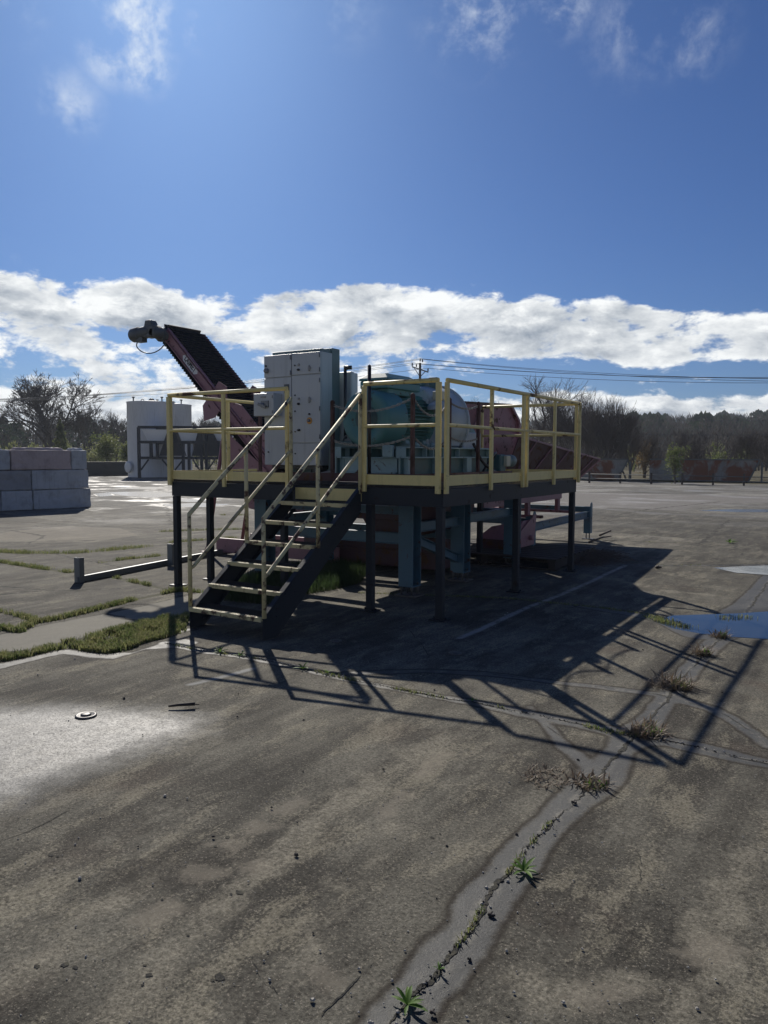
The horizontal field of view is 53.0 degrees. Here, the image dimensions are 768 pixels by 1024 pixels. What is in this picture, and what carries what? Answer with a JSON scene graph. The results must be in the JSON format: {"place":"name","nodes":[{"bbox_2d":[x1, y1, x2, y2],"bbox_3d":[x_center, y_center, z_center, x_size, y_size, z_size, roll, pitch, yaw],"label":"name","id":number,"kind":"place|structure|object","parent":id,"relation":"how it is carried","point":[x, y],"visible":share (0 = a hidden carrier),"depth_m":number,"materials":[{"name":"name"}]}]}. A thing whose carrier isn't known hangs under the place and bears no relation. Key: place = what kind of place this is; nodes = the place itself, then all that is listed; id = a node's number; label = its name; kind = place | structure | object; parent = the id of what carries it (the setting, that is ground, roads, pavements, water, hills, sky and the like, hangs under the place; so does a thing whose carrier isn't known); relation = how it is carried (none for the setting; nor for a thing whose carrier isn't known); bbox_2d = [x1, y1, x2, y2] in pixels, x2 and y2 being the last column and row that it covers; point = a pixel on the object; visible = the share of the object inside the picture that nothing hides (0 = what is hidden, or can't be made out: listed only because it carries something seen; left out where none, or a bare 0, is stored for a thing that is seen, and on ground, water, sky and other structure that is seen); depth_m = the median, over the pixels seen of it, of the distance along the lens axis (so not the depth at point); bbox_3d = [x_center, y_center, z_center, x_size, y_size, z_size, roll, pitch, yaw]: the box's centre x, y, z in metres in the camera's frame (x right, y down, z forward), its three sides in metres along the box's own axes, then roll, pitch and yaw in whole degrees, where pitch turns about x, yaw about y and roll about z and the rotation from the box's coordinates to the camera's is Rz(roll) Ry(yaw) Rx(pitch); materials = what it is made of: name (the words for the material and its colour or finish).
{"place":"outdoors","nodes":[
{"label":"outdoors","id":0,"kind":"place"},
{"bbox_2d":[224,555,365,604],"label":"shade grass","id":1,"kind":"structure","parent":0,"point":[337,573],"depth_m":10.02,"materials":[{"name":"plant"}]},
{"bbox_2d":[0,445,767,1023],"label":"ground","id":2,"kind":"structure","parent":0,"point":[234,759],"depth_m":3.92,"materials":[{"name":"concrete"}]},
{"bbox_2d":[0,490,32,510],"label":"concrete block","id":3,"kind":"object","parent":2,"relation":"on","point":[12,500],"depth_m":22.93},
{"bbox_2d":[0,370,106,447],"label":"bare tree","id":4,"kind":"object","parent":2,"relation":"on","point":[42,419],"visible":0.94,"depth_m":82.26,"materials":[{"name":"grey plant"}]},
{"bbox_2d":[32,488,90,509],"bbox_3d":[-10.200,-0.424,24.157,0.629,0.618,1.832,4,6,43],"label":"concrete block","id":5,"kind":"object","parent":2,"relation":"on","point":[59,498],"depth_m":23.91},
{"bbox_2d":[31,469,88,489],"bbox_3d":[-10.233,-1.026,24.082,0.627,0.614,1.799,4,6,43],"label":"concrete block","id":6,"kind":"object","parent":5,"relation":"on","point":[61,479],"depth_m":23.85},
{"bbox_2d":[9,447,70,469],"bbox_3d":[-10.621,-1.639,23.613,0.624,0.693,1.836,4,6,43],"label":"concrete block","id":7,"kind":"object","parent":6,"relation":"on","point":[45,458],"depth_m":23.38,"materials":[{"name":"concrete"}]},
{"bbox_2d":[66,448,86,468],"bbox_3d":[-9.821,-1.699,24.473,0.627,0.687,0.517,4,6,43],"label":"concrete block","id":8,"kind":"object","parent":6,"relation":"on","point":[78,458],"depth_m":24.27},
{"bbox_2d":[51,419,71,449],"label":"conical shrub","id":9,"kind":"object","parent":2,"relation":"on","point":[62,444],"visible":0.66,"depth_m":71.42,"materials":[{"name":"green plant"}]},
{"bbox_2d":[75,711,96,718],"bbox_3d":[-1.924,1.307,4.971,0.136,0.014,0.136,3,5,32],"label":"floor cap","id":10,"kind":"object","parent":2,"relation":"on","point":[86,714],"visible":1,"depth_m":4.95,"materials":[{"name":"metal"}]},
{"bbox_2d":[67,400,115,456],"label":"bare tree","id":11,"kind":"object","parent":2,"relation":"on","point":[89,423],"visible":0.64,"depth_m":89.18,"materials":[{"name":"grey plant"}]},
{"bbox_2d":[0,610,189,661],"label":"grass strip","id":12,"kind":"object","parent":2,"relation":"on","point":[140,633],"depth_m":6.99,"materials":[{"name":"plant"}]},
{"bbox_2d":[81,443,114,461],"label":"leafy shrub","id":13,"kind":"object","parent":2,"relation":"on","point":[93,457],"visible":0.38,"depth_m":70.70,"materials":[{"name":"green plant"}]},
{"bbox_2d":[88,431,123,461],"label":"leafy shrub","id":14,"kind":"object","parent":2,"relation":"on","point":[105,448],"visible":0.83,"depth_m":66.71,"materials":[{"name":"green plant"}]},
{"bbox_2d":[85,462,127,475],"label":"barrier","id":15,"kind":"object","parent":2,"relation":"on","point":[105,468],"visible":0.7,"depth_m":60.72,"materials":[{"name":"grey concrete"}]},
{"bbox_2d":[0,415,220,451],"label":"pines","id":16,"kind":"object","parent":2,"relation":"on","point":[15,430],"visible":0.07,"depth_m":121.80,"materials":[{"name":"green plant"}]},
{"bbox_2d":[100,411,126,461],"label":"bare tree","id":17,"kind":"object","parent":2,"relation":"on","point":[120,432],"visible":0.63,"depth_m":92.66,"materials":[{"name":"grey plant"}]},
{"bbox_2d":[0,417,237,463],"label":"wood","id":18,"kind":"object","parent":2,"relation":"on","point":[36,441],"visible":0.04,"depth_m":131.36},
{"bbox_2d":[119,441,127,461],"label":"leafy shrub","id":19,"kind":"object","parent":2,"relation":"on","point":[124,457],"visible":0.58,"depth_m":66.01,"materials":[{"name":"green plant"}]},
{"bbox_2d":[0,514,249,632],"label":"joint grass","id":20,"kind":"structure","parent":2,"relation":"on","point":[31,622],"depth_m":9.44,"materials":[{"name":"plant"}]},
{"bbox_2d":[125,397,174,476],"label":"storage tank","id":21,"kind":"object","parent":2,"relation":"on","point":[151,412],"visible":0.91,"depth_m":56.66,"materials":[{"name":"metal"}]},
{"bbox_2d":[74,543,225,582],"bbox_3d":[-3.272,0.646,11.729,0.200,0.330,3.633,2,5,23],"label":"channel frame","id":22,"kind":"object","parent":2,"relation":"on","point":[80,576],"visible":0.81,"depth_m":10.93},
{"bbox_2d":[156,399,191,469],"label":"storage tank","id":23,"kind":"object","parent":2,"relation":"on","point":[182,414],"visible":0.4,"depth_m":61.34,"materials":[{"name":"metal"}]},
{"bbox_2d":[168,702,198,706],"bbox_3d":[-1.335,1.284,5.134,0.201,0.026,0.030,-1,4,-11],"label":"stick","id":24,"kind":"object","parent":2,"relation":"on","point":[185,704],"visible":1,"depth_m":5.13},
{"bbox_2d":[137,426,233,477],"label":"bin frame","id":25,"kind":"object","parent":2,"relation":"on","point":[206,445],"visible":0.71,"depth_m":54.62,"materials":[{"name":"black metal"}]},
{"bbox_2d":[192,418,215,467],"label":"bare tree","id":26,"kind":"object","parent":2,"relation":"on","point":[205,424],"visible":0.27,"depth_m":96.93,"materials":[{"name":"grey plant"}]},
{"bbox_2d":[193,416,218,466],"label":"bare tree","id":27,"kind":"object","parent":2,"relation":"on","point":[200,425],"visible":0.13,"depth_m":104.32,"materials":[{"name":"brown plant"}]},
{"bbox_2d":[187,393,361,639],"bbox_3d":[-1.062,-0.064,7.827,0.985,2.333,1.638,3,5,32],"label":"steel stair","id":28,"kind":"object","parent":2,"relation":"on","point":[274,616],"visible":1,"depth_m":7.72,"materials":[{"name":"metal"}]},
{"bbox_2d":[128,320,450,569],"bbox_3d":[-1.641,-1.265,12.619,6.108,4.020,1.266,3,5,32],"label":"discharge conveyor","id":29,"kind":"object","parent":2,"relation":"on","point":[200,360],"visible":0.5,"depth_m":13.10,"materials":[{"name":"metal"}]},
{"bbox_2d":[34,815,651,1016],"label":"pavement spalls","id":30,"kind":"object","parent":2,"relation":"on","point":[219,976],"visible":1,"depth_m":2.54,"materials":[{"name":"concrete"}]},
{"bbox_2d":[166,378,581,621],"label":"walkway platform","id":31,"kind":"structure","parent":2,"relation":"on","point":[439,490],"depth_m":9.10,"materials":[{"name":"yellow metal"}]},
{"bbox_2d":[257,417,261,471],"bbox_3d":[-1.811,-1.056,11.251,0.100,1.145,0.044,3,5,32],"label":"chain post","id":32,"kind":"object","parent":31,"relation":"attached to","point":[260,447],"visible":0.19,"depth_m":11.25,"materials":[{"name":"metal"}]},
{"bbox_2d":[330,400,334,472],"bbox_3d":[-0.615,-0.832,9.202,0.100,1.005,0.044,3,5,32],"label":"chain post","id":33,"kind":"object","parent":31,"relation":"attached to","point":[332,439],"visible":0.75,"depth_m":9.19,"materials":[{"name":"metal"}]},
{"bbox_2d":[367,364,370,473],"bbox_3d":[-0.170,-1.029,8.953,0.041,1.358,0.041,1,4,10],"label":"guide rod","id":34,"kind":"object","parent":31,"relation":"attached to","point":[369,429],"visible":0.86,"depth_m":8.94,"materials":[{"name":"black metal"}]},
{"bbox_2d":[410,393,414,474],"bbox_3d":[0.319,-0.805,8.612,0.100,1.045,0.044,3,5,32],"label":"chain post","id":35,"kind":"object","parent":31,"relation":"on","point":[412,435],"visible":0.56,"depth_m":8.60,"materials":[{"name":"metal"}]},
{"bbox_2d":[334,436,409,446],"bbox_3d":[-0.147,-0.816,8.909,1.086,0.130,0.026,3,5,32],"label":"guard chain","id":36,"kind":"object","parent":35,"relation":"attached to","point":[376,445],"visible":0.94,"depth_m":8.86,"materials":[{"name":"metal"}]},
{"bbox_2d":[334,398,409,411],"bbox_3d":[-0.145,-1.225,8.879,1.087,0.150,0.026,3,5,32],"label":"guard chain","id":37,"kind":"object","parent":35,"relation":"attached to","point":[375,410],"visible":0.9,"depth_m":8.80,"materials":[{"name":"metal"}]},
{"bbox_2d":[415,437,443,449],"bbox_3d":[0.556,-0.807,9.004,0.026,0.161,0.894,3,5,31],"label":"guard chain","id":38,"kind":"object","parent":35,"relation":"attached to","point":[423,446],"visible":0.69,"depth_m":8.88,"materials":[{"name":"metal"}]},
{"bbox_2d":[449,398,451,474],"bbox_3d":[0.794,-0.866,9.392,0.100,1.055,0.044,3,5,32],"label":"chain post","id":39,"kind":"object","parent":31,"relation":"attached to","point":[450,436],"visible":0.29,"depth_m":9.38,"materials":[{"name":"metal"}]},
{"bbox_2d":[415,400,443,416],"bbox_3d":[0.557,-1.209,8.973,0.026,0.195,0.894,3,5,31],"label":"guard chain","id":40,"kind":"object","parent":39,"relation":"attached to","point":[424,412],"visible":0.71,"depth_m":8.82,"materials":[{"name":"metal"}]},
{"bbox_2d":[451,437,477,441],"bbox_3d":[1.013,-0.914,9.733,0.026,0.068,0.789,3,5,32],"label":"guard chain","id":41,"kind":"object","parent":39,"relation":"attached to","point":[458,440],"visible":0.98,"depth_m":9.71,"materials":[{"name":"metal"}]},
{"bbox_2d":[452,403,477,409],"bbox_3d":[1.014,-1.328,9.702,0.026,0.078,0.790,3,5,32],"label":"guard chain","id":42,"kind":"object","parent":39,"relation":"attached to","point":[459,407],"visible":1,"depth_m":9.68,"materials":[{"name":"metal"}]},
{"bbox_2d":[476,401,480,473],"bbox_3d":[1.230,-0.915,10.074,0.100,1.055,0.044,3,5,32],"label":"chain post","id":43,"kind":"object","parent":31,"relation":"attached to","point":[478,438],"visible":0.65,"depth_m":10.06,"materials":[{"name":"metal"}]},
{"bbox_2d":[487,454,516,470],"bbox_3d":[1.836,-0.710,11.772,0.310,0.340,0.740,3,5,32],"label":"gear motor","id":44,"kind":"object","parent":31,"relation":"on","point":[501,462],"visible":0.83,"depth_m":11.48,"materials":[{"name":"blue metal"}]},
{"bbox_2d":[0,440,751,471],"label":"green undergrowth","id":45,"kind":"object","parent":2,"relation":"on","point":[197,462],"visible":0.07,"depth_m":88.06,"materials":[{"name":"green plant"}]},
{"bbox_2d":[0,605,764,1023],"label":"scattered grit","id":46,"kind":"object","parent":2,"relation":"on","point":[312,999],"visible":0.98,"depth_m":2.85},
{"bbox_2d":[0,487,767,1023],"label":"pavement cracks","id":47,"kind":"object","parent":2,"relation":"on","point":[492,889],"visible":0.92,"depth_m":4.09,"materials":[{"name":"soil"}]},
{"bbox_2d":[254,488,522,597],"bbox_3d":[0.179,0.172,11.128,2.560,1.385,3.330,3,5,32],"label":"machine frame","id":48,"kind":"object","parent":2,"relation":"on","point":[410,539],"visible":0.51,"depth_m":10.11,"materials":[{"name":"blue paint"}]},
{"bbox_2d":[340,365,357,440],"bbox_3d":[-0.555,-1.213,10.496,0.482,1.497,0.375,3,5,32],"label":"cabinet","id":49,"kind":"object","parent":48,"relation":"on","point":[348,385],"visible":0.39,"depth_m":10.36,"materials":[{"name":"grey metal"}]},
{"bbox_2d":[328,377,488,534],"bbox_3d":[0.396,-0.761,10.501,1.400,2.100,2.780,3,5,32],"label":"chipper housing","id":50,"kind":"object","parent":48,"relation":"on","point":[388,459],"visible":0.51,"depth_m":10.02,"materials":[{"name":"teal paint"}]},
{"bbox_2d":[254,348,339,472],"bbox_3d":[-1.065,-1.311,10.275,1.290,1.720,0.645,3,5,32],"label":"control cabinet","id":51,"kind":"object","parent":50,"relation":"on","point":[309,379],"visible":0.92,"depth_m":10.20,"materials":[{"name":"grey metal"}]},
{"bbox_2d":[343,373,434,448],"bbox_3d":[0.089,-1.252,9.717,0.725,0.918,1.190,3,5,32],"label":"drum","id":52,"kind":"object","parent":50,"relation":"on","point":[383,396],"visible":0.54,"depth_m":9.34,"materials":[{"name":"teal paint"}]},
{"bbox_2d":[472,442,496,470],"bbox_3d":[1.471,-0.754,10.857,0.200,0.441,0.786,3,5,29],"label":"hose","id":53,"kind":"object","parent":50,"relation":"attached to","point":[482,461],"visible":0.59,"depth_m":10.61,"materials":[{"name":"black plastic"}]},
{"bbox_2d":[482,452,496,471],"bbox_3d":[1.524,-0.693,11.079,0.152,0.349,0.697,2,4,19],"label":"hose","id":54,"kind":"object","parent":50,"relation":"attached to","point":[487,463],"visible":0.48,"depth_m":10.94,"materials":[{"name":"black plastic"}]},
{"bbox_2d":[33,643,766,1014],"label":"dark crumbs","id":55,"kind":"object","parent":2,"relation":"on","point":[447,845],"visible":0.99,"depth_m":3.42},
{"bbox_2d":[392,985,427,1014],"bbox_3d":[0.082,1.493,2.357,0.087,0.031,0.130,-2,5,-31],"label":"rosette weed","id":56,"kind":"object","parent":2,"relation":"on","point":[407,1001],"visible":1,"depth_m":2.37,"materials":[{"name":"green plant"}]},
{"bbox_2d":[412,359,428,378],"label":"utility pole","id":57,"kind":"object","parent":2,"relation":"on","point":[420,370],"visible":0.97,"depth_m":76.95,"materials":[{"name":"brown wood"}]},
{"bbox_2d":[0,363,409,399],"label":"power line","id":58,"kind":"object","parent":57,"relation":"attached to","point":[247,382],"visible":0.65,"depth_m":76.91,"materials":[{"name":"metal"}]},
{"bbox_2d":[8,364,413,398],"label":"power line","id":59,"kind":"object","parent":57,"relation":"attached to","point":[189,388],"visible":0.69,"depth_m":76.68,"materials":[{"name":"metal"}]},
{"bbox_2d":[8,358,419,399],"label":"power line","id":60,"kind":"object","parent":57,"relation":"attached to","point":[182,387],"visible":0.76,"depth_m":76.60,"materials":[{"name":"metal"}]},
{"bbox_2d":[7,359,421,400],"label":"power line","id":61,"kind":"object","parent":57,"relation":"attached to","point":[180,388],"visible":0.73,"depth_m":76.56,"materials":[{"name":"metal"}]},
{"bbox_2d":[18,368,426,400],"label":"power line","id":62,"kind":"object","parent":57,"relation":"attached to","point":[167,393],"visible":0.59,"depth_m":76.48,"materials":[{"name":"metal"}]},
{"bbox_2d":[417,363,701,377],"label":"power line","id":63,"kind":"object","parent":57,"relation":"attached to","point":[549,372],"visible":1,"depth_m":75.10,"materials":[{"name":"metal"}]},
{"bbox_2d":[429,368,718,382],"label":"power line","id":64,"kind":"object","parent":57,"relation":"attached to","point":[593,379],"visible":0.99,"depth_m":73.86,"materials":[{"name":"metal"}]},
{"bbox_2d":[424,359,748,380],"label":"power line","id":65,"kind":"object","parent":57,"relation":"attached to","point":[598,374],"visible":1,"depth_m":73.84,"materials":[{"name":"metal"}]},
{"bbox_2d":[421,364,763,377],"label":"power line","id":66,"kind":"object","parent":57,"relation":"attached to","point":[610,375],"visible":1,"depth_m":73.69,"materials":[{"name":"metal"}]},
{"bbox_2d":[420,358,766,378],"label":"power line","id":67,"kind":"object","parent":57,"relation":"attached to","point":[606,373],"visible":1,"depth_m":73.67,"materials":[{"name":"metal"}]},
{"bbox_2d":[95,475,767,511],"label":"puddle water","id":68,"kind":"structure","parent":2,"relation":"on","point":[150,494],"depth_m":31.83,"materials":[{"name":"black liquid"}]},
{"bbox_2d":[172,541,757,947],"bbox_3d":[2.231,0.993,9.434,4.323,0.034,13.630,3,5,32],"label":"crack moss","id":69,"kind":"object","parent":2,"relation":"on","point":[661,619],"visible":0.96,"depth_m":6.50,"materials":[{"name":"green plant"}]},
{"bbox_2d":[511,857,537,877],"bbox_3d":[0.563,1.433,3.110,0.123,0.043,0.122,3,5,32],"label":"rosette weed","id":70,"kind":"object","parent":2,"relation":"on","point":[524,866],"visible":1,"depth_m":3.13,"materials":[{"name":"green plant"}]},
{"bbox_2d":[470,539,595,570],"bbox_3d":[2.042,0.672,12.625,2.300,0.171,1.870,3,5,32],"label":"timber pallet","id":71,"kind":"object","parent":2,"relation":"on","point":[555,556],"visible":0.45,"depth_m":11.96,"materials":[{"name":"wood"}]},
{"bbox_2d":[476,514,536,548],"bbox_3d":[2.069,0.309,12.778,0.750,0.520,0.900,3,5,32],"label":"red guide shoe","id":72,"kind":"object","parent":71,"relation":"on","point":[493,537],"visible":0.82,"depth_m":12.58,"materials":[{"name":"metal"}]},
{"bbox_2d":[483,502,594,545],"bbox_3d":[2.553,0.229,14.775,2.020,0.750,3.230,3,5,32],"label":"infeed stand","id":73,"kind":"object","parent":2,"relation":"on","point":[585,513],"visible":0.32,"depth_m":15.26,"materials":[{"name":"red paint"}]},
{"bbox_2d":[464,401,600,517],"bbox_3d":[2.191,-0.929,14.310,1.972,1.985,5.768,3,5,32],"label":"infeed hopper","id":74,"kind":"object","parent":73,"relation":"on","point":[540,454],"visible":0.29,"depth_m":13.27,"materials":[{"name":"red paint"}]},
{"bbox_2d":[519,374,592,445],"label":"bare tree","id":75,"kind":"object","parent":2,"relation":"on","point":[544,423],"visible":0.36,"depth_m":62.21,"materials":[{"name":"brown plant"}]},
{"bbox_2d":[529,387,602,450],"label":"bare tree","id":76,"kind":"object","parent":2,"relation":"on","point":[561,411],"visible":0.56,"depth_m":59.44,"materials":[{"name":"brown plant"}]},
{"bbox_2d":[514,760,617,791],"bbox_3d":[0.950,1.362,3.994,0.557,0.074,0.321,2,5,23],"label":"dry weed","id":77,"kind":"object","parent":2,"relation":"on","point":[591,780],"visible":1,"depth_m":3.98,"materials":[{"name":"plant"}]},
{"bbox_2d":[551,411,633,456],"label":"bare tree","id":78,"kind":"object","parent":2,"relation":"on","point":[587,447],"visible":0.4,"depth_m":58.24,"materials":[{"name":"brown plant"}]},
{"bbox_2d":[588,530,610,542],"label":"dead branch","id":79,"kind":"object","parent":2,"relation":"on","point":[601,534],"visible":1,"depth_m":15.16,"materials":[{"name":"brown wood"}]},
{"bbox_2d":[581,459,630,480],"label":"steel bin","id":80,"kind":"object","parent":2,"relation":"on","point":[609,466],"visible":0.74,"depth_m":52.70,"materials":[{"name":"metal"}]},
{"bbox_2d":[573,393,645,458],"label":"bare tree","id":81,"kind":"object","parent":2,"relation":"on","point":[598,418],"visible":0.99,"depth_m":56.16,"materials":[{"name":"brown plant"}]},
{"bbox_2d":[609,429,647,478],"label":"bare tree","id":82,"kind":"object","parent":2,"relation":"on","point":[633,446],"visible":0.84,"depth_m":56.90,"materials":[{"name":"brown plant"}]},
{"bbox_2d":[518,411,767,460],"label":"hillside wood","id":83,"kind":"object","parent":2,"relation":"on","point":[681,423],"visible":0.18,"depth_m":154.77,"materials":[{"name":"plant"}]},
{"bbox_2d":[632,441,655,477],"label":"leafy shrub","id":84,"kind":"object","parent":2,"relation":"on","point":[643,465],"visible":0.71,"depth_m":58.49,"materials":[{"name":"green plant"}]},
{"bbox_2d":[614,710,674,741],"bbox_3d":[1.601,1.280,4.679,0.402,0.141,0.375,-1,4,-10],"label":"dry weed","id":85,"kind":"object","parent":2,"relation":"on","point":[641,730],"visible":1,"depth_m":4.67,"materials":[{"name":"plant"}]},
{"bbox_2d":[631,431,663,477],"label":"bare tree","id":86,"kind":"object","parent":2,"relation":"on","point":[654,443],"visible":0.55,"depth_m":59.04,"materials":[{"name":"brown plant"}]},
{"bbox_2d":[531,427,767,470],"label":"scrub wood","id":87,"kind":"object","parent":2,"relation":"on","point":[717,442],"visible":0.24,"depth_m":98.80,"materials":[{"name":"plant"}]},
{"bbox_2d":[580,472,767,485],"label":"guardrail","id":88,"kind":"object","parent":2,"relation":"on","point":[651,475],"visible":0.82,"depth_m":45.84,"materials":[{"name":"grey metal"}]},
{"bbox_2d":[642,665,711,690],"bbox_3d":[2.137,1.203,5.647,0.512,0.155,0.425,3,5,32],"label":"dry weed","id":89,"kind":"object","parent":2,"relation":"on","point":[678,683],"visible":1,"depth_m":5.64,"materials":[{"name":"plant"}]},
{"bbox_2d":[662,442,691,483],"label":"leafy shrub","id":90,"kind":"object","parent":2,"relation":"on","point":[675,463],"visible":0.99,"depth_m":47.07,"materials":[{"name":"green plant"}]},
{"bbox_2d":[672,431,713,458],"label":"bare tree","id":91,"kind":"object","parent":2,"relation":"on","point":[695,449],"visible":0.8,"depth_m":52.84,"materials":[{"name":"grey plant"}]},
{"bbox_2d":[619,409,767,447],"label":"hillside pines","id":92,"kind":"object","parent":2,"relation":"on","point":[701,415],"visible":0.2,"depth_m":166.19,"materials":[{"name":"green plant"}]},
{"bbox_2d":[684,642,719,657],"bbox_3d":[2.697,1.142,6.556,0.369,0.146,0.346,3,5,32],"label":"dry weed","id":93,"kind":"object","parent":2,"relation":"on","point":[703,652],"visible":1,"depth_m":6.55,"materials":[{"name":"plant"}]},
{"bbox_2d":[642,419,767,420],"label":"power line","id":94,"kind":"object","parent":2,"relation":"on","point":[719,420],"visible":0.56,"depth_m":102.30,"materials":[{"name":"metal"}]},
{"bbox_2d":[649,459,762,480],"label":"steel bin","id":95,"kind":"object","parent":2,"relation":"on","point":[696,469],"visible":0.69,"depth_m":50.94,"materials":[{"name":"metal"}]},
{"bbox_2d":[654,566,767,638],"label":"puddle water","id":96,"kind":"structure","parent":2,"relation":"on","point":[749,627],"depth_m":7.88,"materials":[{"name":"blue liquid"}]},
{"bbox_2d":[705,442,729,458],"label":"leafy shrub","id":97,"kind":"object","parent":2,"relation":"on","point":[717,454],"visible":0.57,"depth_m":58.72,"materials":[{"name":"green plant"}]},
{"bbox_2d":[707,628,736,638],"bbox_3d":[3.150,1.108,7.222,0.307,0.119,0.307,1,4,5],"label":"dry weed","id":98,"kind":"object","parent":2,"relation":"on","point":[721,634],"visible":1,"depth_m":7.19,"materials":[{"name":"plant"}]},
{"bbox_2d":[722,422,763,458],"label":"bare tree","id":99,"kind":"object","parent":2,"relation":"on","point":[748,444],"visible":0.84,"depth_m":55.76,"materials":[{"name":"grey plant"}]},
{"bbox_2d":[750,428,767,464],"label":"bare tree","id":100,"kind":"object","parent":2,"relation":"on","point":[760,451],"visible":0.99,"depth_m":51.82,"materials":[{"name":"grey plant"}]},
{"bbox_2d":[0,0,767,439],"label":"sky","id":101,"kind":"structure","parent":0,"point":[581,186],"materials":[{"name":"blue"}]},
{"bbox_3d":[-12.081,-0.282,22.138,0.914,0.615,1.894,3,5,32],"label":"concrete block","id":102,"kind":"object","parent":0,"visible":0},
{"bbox_2d":[0,470,31,490],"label":"concrete block","id":103,"kind":"structure","parent":102,"relation":"on","point":[10,480],"depth_m":22.87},
{"bbox_2d":[0,448,9,469],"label":"concrete block","id":104,"kind":"object","parent":103,"relation":"on","point":[4,459],"depth_m":22.62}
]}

